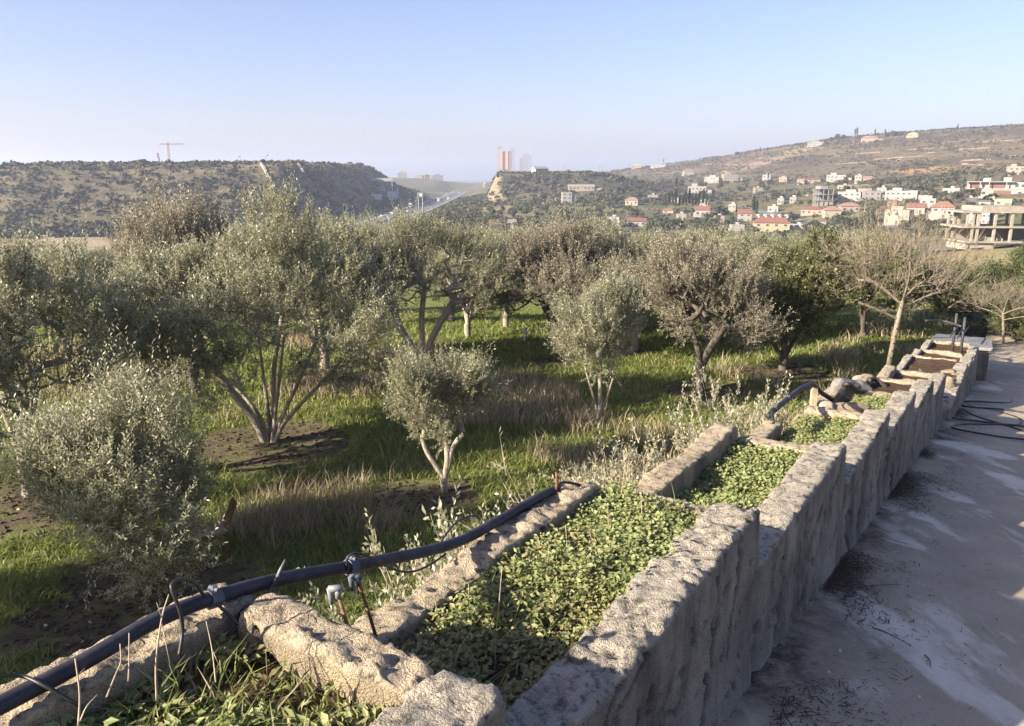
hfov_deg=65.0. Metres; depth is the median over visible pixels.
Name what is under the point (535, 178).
knoll scrub
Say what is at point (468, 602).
dry stalk
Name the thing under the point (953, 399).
concrete planter
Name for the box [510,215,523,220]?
village tree
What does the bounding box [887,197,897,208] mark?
house
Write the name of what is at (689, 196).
cypress tree
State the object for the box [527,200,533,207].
village tree
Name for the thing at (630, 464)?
shrub
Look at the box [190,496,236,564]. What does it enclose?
broken chair
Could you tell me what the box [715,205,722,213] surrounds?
village tree
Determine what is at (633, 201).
house
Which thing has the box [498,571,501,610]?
dry stalk
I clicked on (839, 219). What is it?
village tree
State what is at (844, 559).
stain
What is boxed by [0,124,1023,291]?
hills
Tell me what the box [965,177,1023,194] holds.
villa block
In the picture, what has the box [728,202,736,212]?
house
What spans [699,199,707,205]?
house
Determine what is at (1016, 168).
house
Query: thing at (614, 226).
olive tree
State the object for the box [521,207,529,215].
village tree
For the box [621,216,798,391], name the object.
olive tree
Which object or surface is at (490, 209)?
village tree
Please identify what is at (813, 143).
house
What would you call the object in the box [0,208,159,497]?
olive tree
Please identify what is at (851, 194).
house
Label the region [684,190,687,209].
cypress tree
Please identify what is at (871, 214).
village tree
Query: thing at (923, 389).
concrete planter
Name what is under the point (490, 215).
village tree
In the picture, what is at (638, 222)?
house
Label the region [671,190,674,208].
cypress tree
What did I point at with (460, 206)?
roadside scrub
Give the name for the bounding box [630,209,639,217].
village tree
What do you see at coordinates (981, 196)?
garden wall
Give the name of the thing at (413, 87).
sky
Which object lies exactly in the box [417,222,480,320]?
olive tree
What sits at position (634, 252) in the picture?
olive tree
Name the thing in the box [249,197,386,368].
olive tree
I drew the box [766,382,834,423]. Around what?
irrigation pipe
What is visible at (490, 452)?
grass
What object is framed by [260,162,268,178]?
drainage chute
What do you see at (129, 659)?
dry stalk
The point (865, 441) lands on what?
concrete planter
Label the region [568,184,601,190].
house
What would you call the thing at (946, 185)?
village tree
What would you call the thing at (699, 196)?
cypress tree
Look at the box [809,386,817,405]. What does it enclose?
wooden post
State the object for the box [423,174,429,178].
house
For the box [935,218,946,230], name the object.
village tree
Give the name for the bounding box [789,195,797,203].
house
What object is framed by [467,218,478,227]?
village tree
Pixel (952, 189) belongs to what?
house
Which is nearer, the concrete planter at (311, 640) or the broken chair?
the concrete planter at (311, 640)
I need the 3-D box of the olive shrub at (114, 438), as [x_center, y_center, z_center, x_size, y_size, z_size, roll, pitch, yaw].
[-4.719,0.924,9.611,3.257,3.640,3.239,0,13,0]
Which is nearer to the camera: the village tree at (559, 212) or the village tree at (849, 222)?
the village tree at (849, 222)
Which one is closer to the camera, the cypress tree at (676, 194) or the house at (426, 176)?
the cypress tree at (676, 194)
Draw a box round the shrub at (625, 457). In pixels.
[538,416,672,494]
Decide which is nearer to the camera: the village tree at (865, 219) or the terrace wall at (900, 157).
the village tree at (865, 219)
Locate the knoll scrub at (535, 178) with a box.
[473,169,727,206]
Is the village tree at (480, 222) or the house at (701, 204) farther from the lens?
the house at (701, 204)
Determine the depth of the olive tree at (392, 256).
27.43 m
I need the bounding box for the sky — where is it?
[0,0,1023,179]
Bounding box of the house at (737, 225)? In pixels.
[728,222,744,232]
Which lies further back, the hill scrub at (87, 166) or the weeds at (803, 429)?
the hill scrub at (87, 166)
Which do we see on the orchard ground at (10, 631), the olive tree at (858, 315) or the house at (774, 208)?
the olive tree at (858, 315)
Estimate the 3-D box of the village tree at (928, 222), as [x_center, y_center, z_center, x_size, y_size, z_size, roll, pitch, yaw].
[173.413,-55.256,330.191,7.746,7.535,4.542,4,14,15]
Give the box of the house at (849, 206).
[838,202,859,213]
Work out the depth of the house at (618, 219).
443.63 m
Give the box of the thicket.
[0,217,305,238]
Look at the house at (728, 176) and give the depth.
858.92 m
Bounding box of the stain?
[767,408,1009,725]
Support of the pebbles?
on the road at (946, 698)
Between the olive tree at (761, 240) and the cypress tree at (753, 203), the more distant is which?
the cypress tree at (753, 203)
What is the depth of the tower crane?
868.46 m
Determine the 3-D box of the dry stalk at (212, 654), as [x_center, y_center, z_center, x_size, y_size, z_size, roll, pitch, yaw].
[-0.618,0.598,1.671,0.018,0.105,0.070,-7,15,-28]
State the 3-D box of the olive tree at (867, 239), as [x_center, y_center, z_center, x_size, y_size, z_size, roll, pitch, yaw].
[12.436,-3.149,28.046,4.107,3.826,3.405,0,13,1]
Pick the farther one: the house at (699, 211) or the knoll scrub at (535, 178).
the knoll scrub at (535, 178)
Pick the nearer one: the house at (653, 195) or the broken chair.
the broken chair
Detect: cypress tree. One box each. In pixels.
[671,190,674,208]
[674,187,677,211]
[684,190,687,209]
[688,188,690,203]
[698,190,700,203]
[701,188,705,202]
[751,194,756,220]
[755,199,758,219]
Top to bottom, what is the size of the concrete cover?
0.210 m
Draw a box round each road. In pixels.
[721,294,1023,725]
[737,206,910,228]
[808,190,1023,204]
[928,243,1023,250]
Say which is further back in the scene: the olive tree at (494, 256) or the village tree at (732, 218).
the village tree at (732, 218)
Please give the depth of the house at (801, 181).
743.75 m
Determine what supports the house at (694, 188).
on the hills
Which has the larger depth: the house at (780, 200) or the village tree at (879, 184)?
the village tree at (879, 184)
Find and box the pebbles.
[803,425,1023,719]
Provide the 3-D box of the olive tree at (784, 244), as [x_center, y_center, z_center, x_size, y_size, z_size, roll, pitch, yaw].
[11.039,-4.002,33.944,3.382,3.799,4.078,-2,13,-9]
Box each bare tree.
[806,190,1008,364]
[952,275,1023,342]
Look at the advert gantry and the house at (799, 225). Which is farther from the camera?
the advert gantry
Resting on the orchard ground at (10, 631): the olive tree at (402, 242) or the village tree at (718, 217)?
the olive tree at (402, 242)
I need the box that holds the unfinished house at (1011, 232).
[940,205,1023,249]
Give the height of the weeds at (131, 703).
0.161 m
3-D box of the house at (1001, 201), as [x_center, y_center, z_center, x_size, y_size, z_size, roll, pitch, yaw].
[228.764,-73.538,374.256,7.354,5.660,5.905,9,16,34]
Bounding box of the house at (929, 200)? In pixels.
[920,195,936,207]
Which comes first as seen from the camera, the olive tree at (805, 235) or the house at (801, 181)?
the olive tree at (805, 235)
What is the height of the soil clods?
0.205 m
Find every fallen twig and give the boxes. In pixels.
[860,584,898,587]
[872,627,910,645]
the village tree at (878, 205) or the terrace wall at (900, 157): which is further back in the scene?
the terrace wall at (900, 157)
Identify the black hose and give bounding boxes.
[951,394,1023,439]
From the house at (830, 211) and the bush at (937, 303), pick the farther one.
the house at (830, 211)
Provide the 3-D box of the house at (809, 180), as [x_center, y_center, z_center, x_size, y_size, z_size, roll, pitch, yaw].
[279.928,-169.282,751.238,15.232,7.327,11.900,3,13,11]
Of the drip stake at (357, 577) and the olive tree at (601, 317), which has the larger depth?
the olive tree at (601, 317)
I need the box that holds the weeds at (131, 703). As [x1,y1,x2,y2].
[42,630,433,725]
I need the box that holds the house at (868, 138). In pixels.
[861,136,882,142]
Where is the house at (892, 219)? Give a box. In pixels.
[884,206,914,224]
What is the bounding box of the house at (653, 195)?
[648,193,657,197]
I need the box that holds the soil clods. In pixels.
[0,349,833,660]
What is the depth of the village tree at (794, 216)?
445.07 m
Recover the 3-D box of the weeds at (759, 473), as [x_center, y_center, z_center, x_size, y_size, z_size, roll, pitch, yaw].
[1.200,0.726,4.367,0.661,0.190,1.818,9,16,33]
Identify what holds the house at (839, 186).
on the hills
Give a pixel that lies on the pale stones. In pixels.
(45, 625)
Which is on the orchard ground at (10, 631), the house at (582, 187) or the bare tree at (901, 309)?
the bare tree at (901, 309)
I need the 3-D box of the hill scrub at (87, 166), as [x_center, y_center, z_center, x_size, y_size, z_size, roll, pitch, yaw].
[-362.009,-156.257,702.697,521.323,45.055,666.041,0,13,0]
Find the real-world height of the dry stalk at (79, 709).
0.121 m
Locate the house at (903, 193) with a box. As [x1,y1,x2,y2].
[885,188,925,200]
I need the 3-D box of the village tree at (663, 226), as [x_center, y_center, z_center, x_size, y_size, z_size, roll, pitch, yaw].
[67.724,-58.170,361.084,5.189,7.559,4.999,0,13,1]
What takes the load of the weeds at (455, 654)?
in the concrete planter at (666, 641)
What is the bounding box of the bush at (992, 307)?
[966,263,1023,331]
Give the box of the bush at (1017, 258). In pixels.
[984,239,1023,286]
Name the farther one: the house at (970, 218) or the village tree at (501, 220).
the village tree at (501, 220)
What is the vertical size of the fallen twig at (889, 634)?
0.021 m
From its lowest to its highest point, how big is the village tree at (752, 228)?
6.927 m
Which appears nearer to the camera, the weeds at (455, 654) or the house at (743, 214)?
the weeds at (455, 654)
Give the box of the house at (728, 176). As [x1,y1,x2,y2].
[721,172,742,182]
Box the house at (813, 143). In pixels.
[807,141,822,147]
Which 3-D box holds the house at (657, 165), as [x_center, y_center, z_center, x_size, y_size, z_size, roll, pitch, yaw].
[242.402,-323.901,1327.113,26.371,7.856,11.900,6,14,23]
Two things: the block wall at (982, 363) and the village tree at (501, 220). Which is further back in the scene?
the village tree at (501, 220)
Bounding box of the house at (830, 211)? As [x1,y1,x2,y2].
[822,206,841,217]
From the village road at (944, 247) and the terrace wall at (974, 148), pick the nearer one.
the village road at (944, 247)
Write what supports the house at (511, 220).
on the hills
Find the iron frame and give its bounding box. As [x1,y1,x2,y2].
[925,313,968,353]
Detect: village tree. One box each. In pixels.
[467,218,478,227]
[474,221,488,226]
[486,205,496,212]
[488,212,493,222]
[492,214,500,218]
[498,217,507,223]
[501,222,510,234]
[507,209,516,214]
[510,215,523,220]
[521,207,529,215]
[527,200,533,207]
[552,211,562,220]
[579,199,587,208]
[587,192,594,198]
[592,207,602,214]
[609,195,616,204]
[626,188,632,195]
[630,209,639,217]
[631,176,637,184]
[643,219,654,232]
[657,225,668,233]
[660,219,674,225]
[693,217,702,224]
[714,214,720,224]
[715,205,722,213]
[729,214,736,221]
[737,187,746,191]
[748,226,761,232]
[785,213,799,223]
[808,219,819,231]
[835,217,846,223]
[845,217,862,230]
[860,215,875,230]
[866,213,878,219]
[872,202,881,212]
[877,182,883,187]
[897,220,911,234]
[914,182,925,190]
[916,214,929,229]
[925,219,936,232]
[928,188,936,194]
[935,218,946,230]
[937,177,944,185]
[942,182,950,187]
[950,191,963,200]
[971,188,981,200]
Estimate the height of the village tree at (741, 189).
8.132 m
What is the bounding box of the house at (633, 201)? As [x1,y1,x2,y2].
[625,197,639,205]
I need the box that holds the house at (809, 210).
[801,206,823,215]
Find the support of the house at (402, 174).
on the hills
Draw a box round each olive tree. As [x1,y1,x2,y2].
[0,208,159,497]
[0,251,57,307]
[6,255,98,340]
[57,151,414,442]
[61,240,119,301]
[90,165,287,396]
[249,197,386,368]
[314,206,418,309]
[327,184,529,360]
[370,322,512,492]
[415,220,525,338]
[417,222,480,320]
[459,212,561,326]
[484,196,637,361]
[515,199,642,308]
[534,248,652,421]
[581,215,704,350]
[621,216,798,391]
[652,218,766,327]
[670,219,760,342]
[676,223,720,239]
[718,218,782,317]
[748,224,804,268]
[782,228,857,328]
[800,223,847,246]
[822,221,923,324]
[832,237,885,316]
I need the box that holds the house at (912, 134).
[906,132,918,137]
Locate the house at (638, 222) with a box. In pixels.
[626,218,646,226]
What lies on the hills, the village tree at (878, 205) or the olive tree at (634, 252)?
the village tree at (878, 205)
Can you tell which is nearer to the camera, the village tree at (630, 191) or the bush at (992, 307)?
the bush at (992, 307)
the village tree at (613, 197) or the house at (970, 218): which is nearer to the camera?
the house at (970, 218)
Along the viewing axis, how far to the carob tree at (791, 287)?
19.12 m
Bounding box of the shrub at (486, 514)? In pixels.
[403,491,533,586]
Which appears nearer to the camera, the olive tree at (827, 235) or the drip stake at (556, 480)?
the drip stake at (556, 480)
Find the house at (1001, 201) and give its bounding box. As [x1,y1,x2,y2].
[994,199,1013,204]
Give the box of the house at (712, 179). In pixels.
[704,175,720,182]
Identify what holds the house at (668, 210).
on the hills
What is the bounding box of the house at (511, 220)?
[507,219,516,224]
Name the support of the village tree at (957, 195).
on the hills
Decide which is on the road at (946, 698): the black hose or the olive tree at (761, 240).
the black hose
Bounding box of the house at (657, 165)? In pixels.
[650,164,667,168]
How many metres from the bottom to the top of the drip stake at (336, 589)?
0.246 m
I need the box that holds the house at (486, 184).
[483,182,491,187]
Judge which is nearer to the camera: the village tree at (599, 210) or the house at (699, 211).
the village tree at (599, 210)
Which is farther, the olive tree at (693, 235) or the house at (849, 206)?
the house at (849, 206)
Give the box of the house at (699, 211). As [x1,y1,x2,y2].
[693,206,709,216]
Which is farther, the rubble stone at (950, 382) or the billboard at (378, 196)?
the billboard at (378, 196)
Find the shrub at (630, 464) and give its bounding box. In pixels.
[589,428,669,485]
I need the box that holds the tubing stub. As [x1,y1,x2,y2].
[250,559,285,633]
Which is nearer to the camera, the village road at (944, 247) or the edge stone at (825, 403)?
the edge stone at (825, 403)
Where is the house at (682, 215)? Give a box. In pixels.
[676,212,686,219]
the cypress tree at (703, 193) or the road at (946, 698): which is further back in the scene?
the cypress tree at (703, 193)
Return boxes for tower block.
[500,151,511,171]
[522,154,528,171]
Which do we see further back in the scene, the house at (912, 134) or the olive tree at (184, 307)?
the house at (912, 134)
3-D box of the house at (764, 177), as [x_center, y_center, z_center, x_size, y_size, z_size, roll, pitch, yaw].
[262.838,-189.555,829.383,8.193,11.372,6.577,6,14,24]
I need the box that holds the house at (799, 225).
[790,222,811,229]
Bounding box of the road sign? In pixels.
[417,193,423,212]
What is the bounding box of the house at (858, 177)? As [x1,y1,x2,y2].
[854,174,862,183]
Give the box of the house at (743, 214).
[737,209,752,221]
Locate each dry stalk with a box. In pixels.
[75,658,84,725]
[79,694,97,720]
[106,644,121,696]
[128,633,129,680]
[155,594,170,700]
[206,621,220,682]
[468,584,468,625]
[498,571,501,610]
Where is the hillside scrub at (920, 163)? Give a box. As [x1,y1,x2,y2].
[575,123,1023,183]
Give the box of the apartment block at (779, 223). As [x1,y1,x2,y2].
[752,214,790,233]
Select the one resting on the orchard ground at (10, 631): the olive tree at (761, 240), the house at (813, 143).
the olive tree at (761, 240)
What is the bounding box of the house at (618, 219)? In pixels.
[607,215,621,226]
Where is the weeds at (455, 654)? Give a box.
[341,469,715,709]
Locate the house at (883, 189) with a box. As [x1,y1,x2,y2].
[877,186,887,192]
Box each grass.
[0,304,962,684]
[7,309,959,551]
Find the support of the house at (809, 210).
on the hills
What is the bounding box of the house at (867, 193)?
[860,188,884,200]
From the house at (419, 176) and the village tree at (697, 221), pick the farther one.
the house at (419, 176)
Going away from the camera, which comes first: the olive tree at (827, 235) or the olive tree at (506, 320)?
the olive tree at (506, 320)
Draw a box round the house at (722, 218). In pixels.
[714,214,724,221]
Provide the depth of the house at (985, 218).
328.90 m
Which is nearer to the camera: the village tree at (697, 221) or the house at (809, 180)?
the village tree at (697, 221)
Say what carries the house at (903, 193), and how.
on the hills
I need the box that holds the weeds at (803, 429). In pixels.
[777,412,858,444]
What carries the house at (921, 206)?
on the hills
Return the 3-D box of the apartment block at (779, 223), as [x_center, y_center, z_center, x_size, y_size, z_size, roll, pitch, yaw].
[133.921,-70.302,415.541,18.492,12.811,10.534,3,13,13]
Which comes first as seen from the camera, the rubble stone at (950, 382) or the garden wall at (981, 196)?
the rubble stone at (950, 382)
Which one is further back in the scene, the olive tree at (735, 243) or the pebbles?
the olive tree at (735, 243)
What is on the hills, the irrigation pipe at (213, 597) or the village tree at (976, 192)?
the village tree at (976, 192)
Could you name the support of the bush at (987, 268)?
on the orchard ground at (10, 631)
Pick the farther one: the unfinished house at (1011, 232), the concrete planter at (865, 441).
the unfinished house at (1011, 232)
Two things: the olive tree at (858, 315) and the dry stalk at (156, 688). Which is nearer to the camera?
the dry stalk at (156, 688)
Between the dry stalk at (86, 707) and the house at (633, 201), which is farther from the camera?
the house at (633, 201)
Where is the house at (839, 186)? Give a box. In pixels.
[837,184,851,188]
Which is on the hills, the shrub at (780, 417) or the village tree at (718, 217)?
the village tree at (718, 217)
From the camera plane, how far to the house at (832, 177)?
730.14 m
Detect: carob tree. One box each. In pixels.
[702,221,760,314]
[731,213,881,370]
[839,230,935,338]
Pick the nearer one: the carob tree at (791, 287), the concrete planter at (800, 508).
the concrete planter at (800, 508)
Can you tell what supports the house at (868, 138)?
on the hills
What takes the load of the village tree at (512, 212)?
on the hills
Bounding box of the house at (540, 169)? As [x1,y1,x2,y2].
[531,166,548,172]
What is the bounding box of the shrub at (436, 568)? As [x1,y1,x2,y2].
[296,474,476,623]
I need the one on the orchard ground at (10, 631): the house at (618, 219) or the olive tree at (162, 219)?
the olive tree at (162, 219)
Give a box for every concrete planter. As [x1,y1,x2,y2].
[0,583,505,725]
[351,480,759,725]
[631,423,846,671]
[749,406,889,559]
[792,388,915,500]
[856,374,933,465]
[877,365,946,440]
[897,354,967,419]
[911,349,972,398]
[920,339,978,391]
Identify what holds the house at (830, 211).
on the hills
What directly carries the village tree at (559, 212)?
on the hills
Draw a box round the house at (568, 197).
[561,192,575,202]
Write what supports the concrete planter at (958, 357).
on the orchard ground at (10, 631)
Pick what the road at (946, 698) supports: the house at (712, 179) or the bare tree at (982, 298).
the bare tree at (982, 298)
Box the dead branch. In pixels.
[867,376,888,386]
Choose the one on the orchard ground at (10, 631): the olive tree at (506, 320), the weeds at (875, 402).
the olive tree at (506, 320)
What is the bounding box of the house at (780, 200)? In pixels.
[777,196,783,204]
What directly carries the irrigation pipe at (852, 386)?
on the concrete planter at (899, 407)
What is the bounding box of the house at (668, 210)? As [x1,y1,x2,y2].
[663,208,673,212]
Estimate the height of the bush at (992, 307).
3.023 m
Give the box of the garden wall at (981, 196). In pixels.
[970,195,994,199]
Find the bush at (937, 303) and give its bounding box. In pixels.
[915,254,998,324]
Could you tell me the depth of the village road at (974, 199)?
395.20 m
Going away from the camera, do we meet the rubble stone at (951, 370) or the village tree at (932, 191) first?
the rubble stone at (951, 370)
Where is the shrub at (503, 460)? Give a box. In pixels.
[484,427,635,509]
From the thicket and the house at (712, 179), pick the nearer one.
the thicket
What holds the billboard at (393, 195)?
on the hills
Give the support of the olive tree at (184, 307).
on the orchard ground at (10, 631)
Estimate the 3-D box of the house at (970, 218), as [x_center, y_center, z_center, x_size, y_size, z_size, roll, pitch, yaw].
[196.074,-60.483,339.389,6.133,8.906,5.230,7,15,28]
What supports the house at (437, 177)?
on the hills
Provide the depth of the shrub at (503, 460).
5.40 m
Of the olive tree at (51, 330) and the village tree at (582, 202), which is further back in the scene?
the village tree at (582, 202)
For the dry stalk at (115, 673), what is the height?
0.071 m
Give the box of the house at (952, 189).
[942,186,961,194]
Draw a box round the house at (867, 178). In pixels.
[862,176,872,180]
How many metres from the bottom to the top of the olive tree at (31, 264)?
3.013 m
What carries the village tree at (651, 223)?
on the hills
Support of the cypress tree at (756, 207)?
on the hills
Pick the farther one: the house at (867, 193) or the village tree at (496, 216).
the house at (867, 193)
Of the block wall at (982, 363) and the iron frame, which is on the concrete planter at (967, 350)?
the iron frame
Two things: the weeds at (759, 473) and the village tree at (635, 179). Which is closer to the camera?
the weeds at (759, 473)
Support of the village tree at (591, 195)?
on the hills
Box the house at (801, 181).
[797,179,804,184]
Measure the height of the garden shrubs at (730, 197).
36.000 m
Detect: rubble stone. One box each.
[940,368,955,372]
[945,376,955,387]
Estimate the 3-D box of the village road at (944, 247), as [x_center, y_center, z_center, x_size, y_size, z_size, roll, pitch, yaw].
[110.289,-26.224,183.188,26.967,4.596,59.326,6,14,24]
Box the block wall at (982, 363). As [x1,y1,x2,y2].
[976,350,989,380]
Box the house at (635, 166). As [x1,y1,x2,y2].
[631,164,640,169]
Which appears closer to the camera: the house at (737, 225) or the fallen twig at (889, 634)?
the fallen twig at (889, 634)
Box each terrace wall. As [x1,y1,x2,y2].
[873,155,926,159]
[956,147,989,149]
[962,159,990,160]
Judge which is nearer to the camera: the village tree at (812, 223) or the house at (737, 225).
the village tree at (812, 223)
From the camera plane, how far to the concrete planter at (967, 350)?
17.57 m
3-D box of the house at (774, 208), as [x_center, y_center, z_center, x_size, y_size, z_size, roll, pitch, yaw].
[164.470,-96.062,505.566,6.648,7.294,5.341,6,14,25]
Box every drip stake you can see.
[326,584,348,623]
[348,573,377,636]
[555,472,557,493]
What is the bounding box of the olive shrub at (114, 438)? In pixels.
[0,290,237,612]
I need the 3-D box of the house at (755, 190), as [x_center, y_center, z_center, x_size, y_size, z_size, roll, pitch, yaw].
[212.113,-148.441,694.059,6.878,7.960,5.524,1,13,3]
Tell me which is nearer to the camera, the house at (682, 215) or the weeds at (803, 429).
the weeds at (803, 429)
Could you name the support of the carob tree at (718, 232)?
on the orchard ground at (10, 631)
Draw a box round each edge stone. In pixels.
[817,400,833,408]
[833,402,870,412]
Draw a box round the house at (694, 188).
[688,183,711,192]
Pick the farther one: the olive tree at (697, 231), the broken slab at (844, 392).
the olive tree at (697, 231)
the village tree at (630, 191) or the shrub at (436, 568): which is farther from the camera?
the village tree at (630, 191)
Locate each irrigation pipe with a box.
[0,481,579,715]
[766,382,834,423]
[841,382,865,392]
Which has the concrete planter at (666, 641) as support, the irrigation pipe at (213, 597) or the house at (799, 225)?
the irrigation pipe at (213, 597)
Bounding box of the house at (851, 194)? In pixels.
[837,189,861,201]
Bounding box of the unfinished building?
[812,186,833,205]
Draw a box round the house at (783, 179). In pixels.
[779,176,787,181]
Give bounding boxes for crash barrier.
[363,191,459,228]
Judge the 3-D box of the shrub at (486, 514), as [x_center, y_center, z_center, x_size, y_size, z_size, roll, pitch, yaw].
[0.055,1.330,4.138,1.262,1.350,1.135,-1,13,-2]
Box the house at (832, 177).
[826,173,851,182]
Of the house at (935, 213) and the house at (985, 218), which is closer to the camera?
the house at (985, 218)
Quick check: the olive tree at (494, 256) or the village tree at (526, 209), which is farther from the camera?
the village tree at (526, 209)
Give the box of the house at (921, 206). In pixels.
[906,203,926,214]
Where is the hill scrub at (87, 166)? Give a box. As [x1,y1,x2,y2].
[0,158,425,231]
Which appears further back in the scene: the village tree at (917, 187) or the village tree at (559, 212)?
the village tree at (917, 187)
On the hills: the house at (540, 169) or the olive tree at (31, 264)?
the house at (540, 169)
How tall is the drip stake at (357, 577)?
0.192 m
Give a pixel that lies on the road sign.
(420, 195)
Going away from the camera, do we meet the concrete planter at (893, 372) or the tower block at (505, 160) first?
the concrete planter at (893, 372)
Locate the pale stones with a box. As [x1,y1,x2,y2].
[16,363,832,644]
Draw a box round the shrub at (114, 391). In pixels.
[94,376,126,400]
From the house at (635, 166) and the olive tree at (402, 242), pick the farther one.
the house at (635, 166)
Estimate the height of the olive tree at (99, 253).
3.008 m
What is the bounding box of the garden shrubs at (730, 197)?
[510,170,1022,243]
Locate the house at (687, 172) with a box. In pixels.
[682,169,693,175]
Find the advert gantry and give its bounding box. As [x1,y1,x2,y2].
[368,178,392,191]
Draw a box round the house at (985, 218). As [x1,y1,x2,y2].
[981,213,994,223]
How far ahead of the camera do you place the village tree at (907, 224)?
342.39 m
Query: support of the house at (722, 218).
on the hills
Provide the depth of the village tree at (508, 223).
369.49 m
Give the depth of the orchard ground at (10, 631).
13.64 m
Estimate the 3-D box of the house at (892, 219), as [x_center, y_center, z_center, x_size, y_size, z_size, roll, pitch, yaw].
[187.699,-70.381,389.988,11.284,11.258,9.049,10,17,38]
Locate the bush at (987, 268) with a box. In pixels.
[929,251,1010,308]
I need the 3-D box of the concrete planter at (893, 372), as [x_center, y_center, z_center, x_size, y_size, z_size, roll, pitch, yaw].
[5.374,0.989,11.070,0.865,1.552,1.981,8,15,32]
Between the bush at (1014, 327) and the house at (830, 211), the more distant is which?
the house at (830, 211)
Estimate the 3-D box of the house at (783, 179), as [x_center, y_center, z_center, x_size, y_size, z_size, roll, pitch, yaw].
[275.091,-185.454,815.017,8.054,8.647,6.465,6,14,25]
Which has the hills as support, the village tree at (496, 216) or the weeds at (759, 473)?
the village tree at (496, 216)
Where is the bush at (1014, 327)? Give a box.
[986,290,1023,343]
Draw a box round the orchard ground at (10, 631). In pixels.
[0,275,1018,683]
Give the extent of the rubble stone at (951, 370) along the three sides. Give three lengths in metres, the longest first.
0.328 x 0.325 x 0.159 m
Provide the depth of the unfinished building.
498.90 m
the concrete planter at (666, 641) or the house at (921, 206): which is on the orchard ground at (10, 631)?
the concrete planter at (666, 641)
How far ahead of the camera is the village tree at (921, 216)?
356.14 m
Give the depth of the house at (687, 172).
1159.30 m
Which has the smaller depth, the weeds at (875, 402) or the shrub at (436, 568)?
the shrub at (436, 568)
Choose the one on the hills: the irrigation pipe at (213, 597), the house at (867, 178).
the house at (867, 178)
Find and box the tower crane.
[159,142,183,158]
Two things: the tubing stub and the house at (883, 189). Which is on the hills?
the house at (883, 189)
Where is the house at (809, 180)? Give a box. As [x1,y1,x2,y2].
[803,178,820,183]
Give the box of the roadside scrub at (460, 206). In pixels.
[406,193,490,241]
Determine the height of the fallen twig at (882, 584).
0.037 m
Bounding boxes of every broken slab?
[828,378,861,401]
[852,379,873,390]
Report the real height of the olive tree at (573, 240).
4.430 m
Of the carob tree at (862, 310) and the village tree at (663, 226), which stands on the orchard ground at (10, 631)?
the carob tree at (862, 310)
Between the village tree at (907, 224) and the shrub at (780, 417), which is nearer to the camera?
the shrub at (780, 417)
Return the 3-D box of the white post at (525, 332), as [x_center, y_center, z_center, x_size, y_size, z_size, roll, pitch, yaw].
[0.406,-0.877,24.750,0.160,0.464,0.107,0,13,0]
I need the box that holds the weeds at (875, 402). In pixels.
[850,392,891,410]
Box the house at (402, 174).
[398,171,406,177]
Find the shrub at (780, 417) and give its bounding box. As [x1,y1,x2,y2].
[665,360,806,453]
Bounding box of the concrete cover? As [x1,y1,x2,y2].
[930,334,992,350]
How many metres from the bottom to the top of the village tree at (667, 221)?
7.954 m
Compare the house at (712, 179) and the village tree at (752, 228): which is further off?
the house at (712, 179)
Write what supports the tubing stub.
on the concrete planter at (311, 640)
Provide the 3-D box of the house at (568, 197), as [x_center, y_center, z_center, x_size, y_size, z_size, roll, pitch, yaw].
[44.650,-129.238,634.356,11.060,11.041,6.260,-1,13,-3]
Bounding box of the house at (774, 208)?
[767,204,779,211]
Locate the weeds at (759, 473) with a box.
[672,436,803,509]
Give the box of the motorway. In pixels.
[349,191,465,229]
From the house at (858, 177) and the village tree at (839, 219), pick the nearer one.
the village tree at (839, 219)
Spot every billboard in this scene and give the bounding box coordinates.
[371,194,381,201]
[387,192,396,198]
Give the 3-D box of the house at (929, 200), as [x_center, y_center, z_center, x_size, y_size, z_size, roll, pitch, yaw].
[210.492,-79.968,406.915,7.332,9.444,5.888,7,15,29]
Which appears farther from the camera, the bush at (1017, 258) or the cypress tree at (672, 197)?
the cypress tree at (672, 197)
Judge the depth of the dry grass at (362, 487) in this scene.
15.73 m
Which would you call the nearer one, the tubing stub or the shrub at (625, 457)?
the tubing stub
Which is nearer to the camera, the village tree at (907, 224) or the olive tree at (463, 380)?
the olive tree at (463, 380)
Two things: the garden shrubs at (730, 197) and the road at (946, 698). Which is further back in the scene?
the garden shrubs at (730, 197)
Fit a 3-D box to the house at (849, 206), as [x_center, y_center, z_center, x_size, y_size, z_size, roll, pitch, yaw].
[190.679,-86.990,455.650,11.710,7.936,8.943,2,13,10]
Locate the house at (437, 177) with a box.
[431,174,442,180]
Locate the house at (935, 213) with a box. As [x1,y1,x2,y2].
[927,201,955,220]
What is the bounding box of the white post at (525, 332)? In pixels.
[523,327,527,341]
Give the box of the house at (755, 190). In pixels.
[753,186,761,192]
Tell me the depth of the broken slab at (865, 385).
8.60 m
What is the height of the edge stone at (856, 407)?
0.116 m
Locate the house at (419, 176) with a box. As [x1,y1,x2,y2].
[415,174,422,178]
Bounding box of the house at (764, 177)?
[762,174,770,181]
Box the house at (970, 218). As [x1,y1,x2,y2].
[968,213,981,223]
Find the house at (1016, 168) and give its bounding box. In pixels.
[1006,164,1023,175]
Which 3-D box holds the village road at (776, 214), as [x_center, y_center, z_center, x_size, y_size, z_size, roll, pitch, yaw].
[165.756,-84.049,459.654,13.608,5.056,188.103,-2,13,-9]
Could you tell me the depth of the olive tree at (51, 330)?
24.34 m

